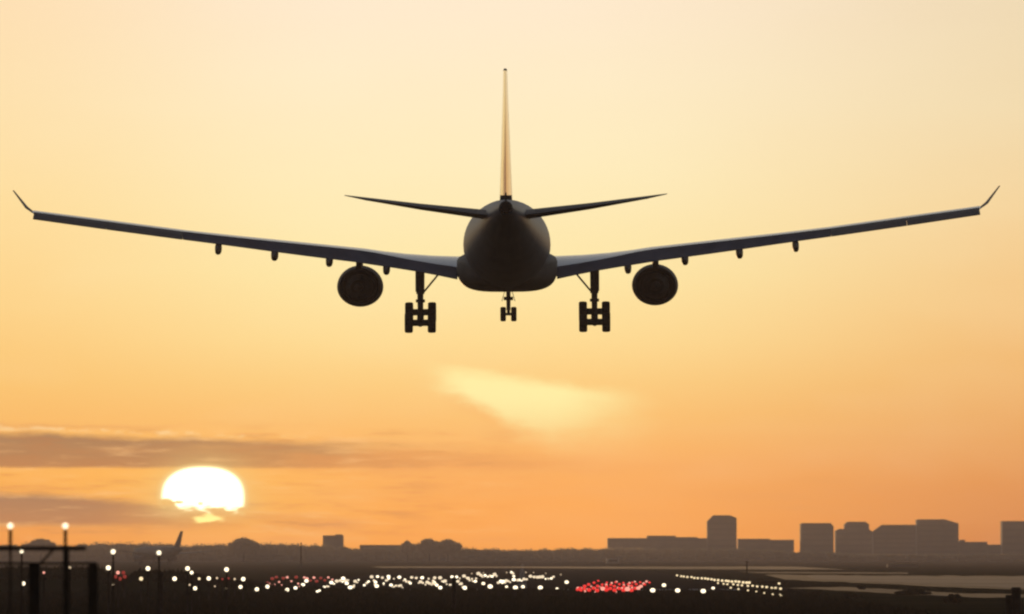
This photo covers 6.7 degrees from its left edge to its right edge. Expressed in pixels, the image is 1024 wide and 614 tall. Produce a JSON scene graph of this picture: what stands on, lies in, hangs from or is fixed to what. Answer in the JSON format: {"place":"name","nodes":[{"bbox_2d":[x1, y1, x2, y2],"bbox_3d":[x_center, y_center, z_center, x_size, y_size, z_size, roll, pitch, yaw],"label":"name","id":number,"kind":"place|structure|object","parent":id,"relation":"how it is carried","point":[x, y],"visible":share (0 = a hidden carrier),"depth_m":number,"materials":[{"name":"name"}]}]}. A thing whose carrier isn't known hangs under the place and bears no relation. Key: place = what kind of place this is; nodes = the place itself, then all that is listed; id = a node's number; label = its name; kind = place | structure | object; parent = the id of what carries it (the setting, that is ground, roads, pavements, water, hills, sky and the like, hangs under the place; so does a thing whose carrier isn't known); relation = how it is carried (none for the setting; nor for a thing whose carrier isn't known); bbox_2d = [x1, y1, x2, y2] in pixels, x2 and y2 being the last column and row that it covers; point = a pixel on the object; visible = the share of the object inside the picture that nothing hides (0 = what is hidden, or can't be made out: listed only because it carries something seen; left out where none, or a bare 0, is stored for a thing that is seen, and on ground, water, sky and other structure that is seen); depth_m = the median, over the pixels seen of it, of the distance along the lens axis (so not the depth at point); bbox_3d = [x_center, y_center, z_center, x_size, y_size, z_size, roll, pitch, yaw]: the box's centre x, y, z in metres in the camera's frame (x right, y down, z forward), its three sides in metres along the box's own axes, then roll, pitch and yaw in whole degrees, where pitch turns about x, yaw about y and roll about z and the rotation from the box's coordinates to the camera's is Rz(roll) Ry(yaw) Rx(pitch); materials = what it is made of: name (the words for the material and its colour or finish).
{"place":"outdoors","nodes":[
{"label":"outdoors","id":0,"kind":"place"},
{"bbox_2d":[323,534,343,547],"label":"control building","id":1,"kind":"structure","parent":0,"point":[336,540],"depth_m":4648.34,"materials":[{"name":"grey glass"}]},
{"bbox_2d":[13,68,999,332],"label":"airliner","id":2,"kind":"object","parent":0,"point":[507,244],"visible":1,"depth_m":527.50,"materials":[{"name":"paint"}]},
{"bbox_2d":[496,589,517,596],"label":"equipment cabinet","id":3,"kind":"object","parent":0,"point":[502,592],"visible":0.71,"depth_m":630.79,"materials":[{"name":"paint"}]},
{"bbox_2d":[0,561,1023,613],"bbox_3d":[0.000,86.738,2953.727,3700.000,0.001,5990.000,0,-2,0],"label":"ground","id":4,"kind":"structure","parent":0,"point":[264,571],"depth_m":1643.29,"materials":[{"name":"black plant"}]},
{"bbox_2d":[20,551,23,613],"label":"approach lamp","id":5,"kind":"object","parent":4,"relation":"on","point":[21,552],"visible":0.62,"depth_m":249.92,"materials":[{"name":"metal"}]},
{"bbox_2d":[26,537,56,560],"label":"tree","id":6,"kind":"object","parent":4,"relation":"on","point":[40,542],"visible":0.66,"depth_m":4395.27,"materials":[{"name":"brown plant"}]},
{"bbox_2d":[43,571,44,613],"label":"approach lamp","id":7,"kind":"object","parent":4,"relation":"on","point":[43,592],"visible":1,"depth_m":329.86,"materials":[{"name":"metal"}]},
{"bbox_2d":[0,523,97,613],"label":"approach light frame","id":8,"kind":"object","parent":4,"relation":"on","point":[34,587],"visible":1,"depth_m":149.88,"materials":[{"name":"paint"}]},
{"bbox_2d":[69,566,70,613],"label":"approach lamp","id":9,"kind":"object","parent":4,"relation":"on","point":[69,589],"visible":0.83,"depth_m":329.87,"materials":[{"name":"metal"}]},
{"bbox_2d":[106,565,110,613],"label":"approach lamp","id":10,"kind":"object","parent":4,"relation":"on","point":[108,567],"visible":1,"depth_m":399.81,"materials":[{"name":"paint"}]},
{"bbox_2d":[107,570,110,608],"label":"marker post","id":11,"kind":"object","parent":4,"relation":"on","point":[109,589],"visible":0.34,"depth_m":479.71,"materials":[{"name":"metal"}]},
{"bbox_2d":[111,549,115,613],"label":"approach lamp","id":12,"kind":"object","parent":4,"relation":"on","point":[113,551],"visible":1,"depth_m":249.91,"materials":[{"name":"paint"}]},
{"bbox_2d":[114,575,116,597],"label":"approach lamp","id":13,"kind":"object","parent":4,"relation":"on","point":[115,576],"visible":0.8,"depth_m":599.71,"materials":[{"name":"metal"}]},
{"bbox_2d":[116,571,119,607],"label":"approach lamp","id":14,"kind":"object","parent":4,"relation":"on","point":[117,572],"visible":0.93,"depth_m":469.78,"materials":[{"name":"metal"}]},
{"bbox_2d":[119,577,121,597],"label":"approach lamp","id":15,"kind":"object","parent":4,"relation":"on","point":[120,578],"visible":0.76,"depth_m":599.71,"materials":[{"name":"metal"}]},
{"bbox_2d":[121,571,124,597],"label":"approach lamp","id":16,"kind":"object","parent":4,"relation":"on","point":[123,572],"visible":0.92,"depth_m":599.70,"materials":[{"name":"metal"}]},
{"bbox_2d":[123,575,126,598],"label":"approach lamp","id":17,"kind":"object","parent":4,"relation":"on","point":[124,576],"visible":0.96,"depth_m":599.72,"materials":[{"name":"metal"}]},
{"bbox_2d":[139,577,142,602],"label":"approach lamp","id":18,"kind":"object","parent":4,"relation":"on","point":[140,578],"visible":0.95,"depth_m":549.73,"materials":[{"name":"metal"}]},
{"bbox_2d":[146,566,149,613],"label":"approach lamp","id":19,"kind":"object","parent":4,"relation":"on","point":[147,568],"visible":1,"depth_m":399.82,"materials":[{"name":"paint"}]},
{"bbox_2d":[157,551,160,613],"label":"approach lamp","id":20,"kind":"object","parent":4,"relation":"on","point":[158,553],"visible":1,"depth_m":249.91,"materials":[{"name":"metal"}]},
{"bbox_2d":[121,531,208,563],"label":"parked airliner","id":21,"kind":"object","parent":4,"relation":"on","point":[141,554],"visible":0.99,"depth_m":3094.86,"materials":[{"name":"paint"}]},
{"bbox_2d":[172,577,176,598],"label":"approach lamp","id":22,"kind":"object","parent":4,"relation":"on","point":[174,579],"visible":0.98,"depth_m":549.71,"materials":[{"name":"paint"}]},
{"bbox_2d":[185,566,189,613],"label":"approach lamp","id":23,"kind":"object","parent":4,"relation":"on","point":[187,568],"visible":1,"depth_m":399.81,"materials":[{"name":"paint"}]},
{"bbox_2d":[190,571,192,613],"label":"approach lamp","id":24,"kind":"object","parent":4,"relation":"on","point":[191,572],"visible":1,"depth_m":429.81,"materials":[{"name":"metal"}]},
{"bbox_2d":[198,577,200,601],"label":"approach lamp","id":25,"kind":"object","parent":4,"relation":"on","point":[199,578],"visible":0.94,"depth_m":549.74,"materials":[{"name":"metal"}]},
{"bbox_2d":[207,576,210,600],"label":"approach lamp","id":26,"kind":"object","parent":4,"relation":"on","point":[208,578],"visible":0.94,"depth_m":549.74,"materials":[{"name":"paint"}]},
{"bbox_2d":[216,577,217,596],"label":"approach lamp","id":27,"kind":"object","parent":4,"relation":"on","point":[217,586],"visible":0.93,"depth_m":619.70,"materials":[{"name":"metal"}]},
{"bbox_2d":[224,567,228,613],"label":"approach lamp","id":28,"kind":"object","parent":4,"relation":"on","point":[226,569],"visible":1,"depth_m":399.81,"materials":[{"name":"paint"}]},
{"bbox_2d":[232,578,235,597],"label":"approach lamp","id":29,"kind":"object","parent":4,"relation":"on","point":[234,587],"visible":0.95,"depth_m":619.70,"materials":[{"name":"metal"}]},
{"bbox_2d":[241,577,244,601],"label":"approach lamp","id":30,"kind":"object","parent":4,"relation":"on","point":[243,579],"visible":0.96,"depth_m":549.74,"materials":[{"name":"metal"}]},
{"bbox_2d":[227,537,260,560],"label":"tree","id":31,"kind":"object","parent":4,"relation":"on","point":[242,545],"visible":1,"depth_m":4394.38,"materials":[{"name":"brown plant"}]},
{"bbox_2d":[300,543,301,566],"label":"mast","id":32,"kind":"object","parent":4,"relation":"on","point":[300,554],"visible":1,"depth_m":2199.02,"materials":[{"name":"metal"}]},
{"bbox_2d":[0,565,618,592],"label":"grass bank","id":33,"kind":"structure","parent":4,"relation":"on","point":[57,584],"depth_m":712.11,"materials":[{"name":"plant"}]},
{"bbox_2d":[360,545,400,550],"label":"apartment block","id":34,"kind":"structure","parent":4,"relation":"on","point":[388,547],"depth_m":4638.27,"materials":[{"name":"grey concrete"}]},
{"bbox_2d":[364,590,397,593],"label":"bush","id":35,"kind":"object","parent":4,"relation":"on","point":[377,591],"visible":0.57,"depth_m":687.05,"materials":[{"name":"black plant"}]},
{"bbox_2d":[400,540,416,560],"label":"tree","id":36,"kind":"object","parent":4,"relation":"on","point":[407,548],"visible":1,"depth_m":4396.34,"materials":[{"name":"brown plant"}]},
{"bbox_2d":[415,538,439,560],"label":"tree","id":37,"kind":"object","parent":4,"relation":"on","point":[427,546],"visible":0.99,"depth_m":4424.66,"materials":[{"name":"brown plant"}]},
{"bbox_2d":[425,588,444,591],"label":"bush","id":38,"kind":"object","parent":4,"relation":"on","point":[430,589],"visible":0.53,"depth_m":712.70,"materials":[{"name":"black plant"}]},
{"bbox_2d":[435,538,462,560],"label":"tree","id":39,"kind":"object","parent":4,"relation":"on","point":[448,546],"visible":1,"depth_m":4424.16,"materials":[{"name":"brown plant"}]},
{"bbox_2d":[451,577,455,608],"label":"marker post","id":40,"kind":"object","parent":4,"relation":"on","point":[453,579],"visible":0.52,"depth_m":463.76,"materials":[{"name":"metal"}]},
{"bbox_2d":[0,579,939,613],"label":"grass","id":41,"kind":"structure","parent":4,"relation":"on","point":[473,603],"depth_m":517.76,"materials":[{"name":"plant"}]},
{"bbox_2d":[0,541,1023,560],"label":"forest","id":42,"kind":"object","parent":4,"relation":"on","point":[97,551],"visible":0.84,"depth_m":4463.14,"materials":[{"name":"black plant"}]},
{"bbox_2d":[287,564,802,590],"bbox_3d":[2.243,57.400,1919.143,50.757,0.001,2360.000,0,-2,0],"label":"runway","id":43,"kind":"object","parent":4,"relation":"on","point":[577,577],"visible":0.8,"depth_m":1140.30,"materials":[{"name":"grey asphalt"}]},
{"bbox_2d":[518,565,740,589],"bbox_3d":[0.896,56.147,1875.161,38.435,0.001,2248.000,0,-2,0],"label":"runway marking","id":44,"kind":"object","parent":43,"relation":"on","point":[521,576],"visible":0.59,"depth_m":934.86,"materials":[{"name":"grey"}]},
{"bbox_2d":[606,558,619,562],"bbox_3d":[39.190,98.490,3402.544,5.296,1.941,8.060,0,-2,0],"label":"hangar","id":45,"kind":"structure","parent":4,"relation":"on","point":[612,560],"depth_m":3398.56,"materials":[{"name":"grey metal"}]},
{"bbox_2d":[607,536,706,549],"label":"apartment block","id":46,"kind":"structure","parent":4,"relation":"on","point":[666,542],"depth_m":4958.20,"materials":[{"name":"grey concrete"}]},
{"bbox_2d":[707,515,736,549],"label":"tower block","id":47,"kind":"structure","parent":4,"relation":"on","point":[721,531],"depth_m":4898.38,"materials":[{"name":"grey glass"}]},
{"bbox_2d":[746,561,747,580],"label":"mast","id":48,"kind":"object","parent":4,"relation":"on","point":[746,570],"visible":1,"depth_m":1040.57,"materials":[{"name":"metal"}]},
{"bbox_2d":[800,523,833,552],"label":"apartment block","id":49,"kind":"structure","parent":4,"relation":"on","point":[816,537],"depth_m":4898.31,"materials":[{"name":"grey concrete"}]},
{"bbox_2d":[811,591,823,593],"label":"bush","id":50,"kind":"object","parent":4,"relation":"on","point":[815,592],"visible":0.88,"depth_m":675.29,"materials":[{"name":"black plant"}]},
{"bbox_2d":[750,572,907,573],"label":"apron","id":51,"kind":"object","parent":4,"relation":"on","point":[836,572],"visible":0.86,"depth_m":1534.30,"materials":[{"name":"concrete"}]},
{"bbox_2d":[835,529,871,553],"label":"apartment block","id":52,"kind":"structure","parent":4,"relation":"on","point":[853,541],"depth_m":5018.21,"materials":[{"name":"grey concrete"}]},
{"bbox_2d":[872,525,914,554],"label":"apartment block","id":53,"kind":"structure","parent":4,"relation":"on","point":[893,539],"depth_m":4938.26,"materials":[{"name":"grey concrete"}]},
{"bbox_2d":[768,574,1023,589],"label":"taxiway shoulder","id":54,"kind":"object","parent":4,"relation":"on","point":[796,577],"visible":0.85,"depth_m":1093.90},
{"bbox_2d":[887,564,917,566],"bbox_3d":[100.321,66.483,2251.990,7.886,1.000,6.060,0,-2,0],"label":"shed","id":55,"kind":"structure","parent":4,"relation":"on","point":[902,565],"depth_m":2248.96,"materials":[{"name":"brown metal"}]},
{"bbox_2d":[894,589,932,594],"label":"bush","id":56,"kind":"object","parent":4,"relation":"on","point":[911,592],"visible":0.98,"depth_m":663.18,"materials":[{"name":"black plant"}]},
{"bbox_2d":[808,576,1023,587],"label":"taxiway","id":57,"kind":"structure","parent":4,"relation":"on","point":[1010,582],"depth_m":1047.70,"materials":[{"name":"grey asphalt"}]},
{"bbox_2d":[915,519,958,554],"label":"apartment block","id":58,"kind":"structure","parent":4,"relation":"on","point":[936,536],"depth_m":4898.30,"materials":[{"name":"grey concrete"}]},
{"bbox_2d":[943,593,961,602],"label":"bush","id":59,"kind":"object","parent":4,"relation":"on","point":[952,598],"visible":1,"depth_m":550.02,"materials":[{"name":"black plant"}]},
{"bbox_2d":[1001,521,1023,554],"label":"apartment block","id":60,"kind":"structure","parent":4,"relation":"on","point":[1012,537],"depth_m":4898.30,"materials":[{"name":"grey concrete"}]},
{"bbox_2d":[0,0,1023,552],"label":"sky","id":61,"kind":"structure","parent":0,"point":[153,389],"materials":[{"name":"orange"}]},
{"bbox_2d":[540,589,562,595],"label":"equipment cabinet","id":62,"kind":"object","parent":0,"point":[551,592],"visible":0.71,"depth_m":630.79,"materials":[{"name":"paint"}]},
{"bbox_2d":[369,566,829,569],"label":"perimeter road","id":63,"kind":"structure","parent":0,"point":[716,567],"depth_m":2176.05,"materials":[{"name":"grey asphalt"}]},
{"bbox_2d":[737,539,769,550],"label":"apartment block","id":64,"kind":"structure","parent":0,"point":[756,544],"depth_m":4958.17,"materials":[{"name":"grey concrete"}]},
{"bbox_2d":[770,540,793,551],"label":"apartment block","id":65,"kind":"structure","parent":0,"point":[779,545],"depth_m":4978.15,"materials":[{"name":"grey concrete"}]},
{"bbox_2d":[844,522,868,528],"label":"tower block","id":66,"kind":"structure","parent":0,"point":[856,525],"depth_m":5048.46,"materials":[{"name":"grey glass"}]},
{"bbox_2d":[793,587,1023,597],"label":"service road","id":67,"kind":"structure","parent":0,"point":[976,595],"depth_m":726.67,"materials":[{"name":"grey asphalt"}]},
{"bbox_2d":[959,540,986,554],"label":"apartment block","id":68,"kind":"structure","parent":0,"point":[971,548],"depth_m":4988.12,"materials":[{"name":"grey concrete"}]},
{"bbox_2d":[987,545,1000,554],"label":"apartment block","id":69,"kind":"structure","parent":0,"point":[993,549],"depth_m":4988.09,"materials":[{"name":"grey concrete"}]},
{"bbox_2d":[1005,587,1020,613],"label":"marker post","id":70,"kind":"object","parent":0,"point":[1013,603],"visible":1,"depth_m":373.62,"materials":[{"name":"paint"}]}
]}

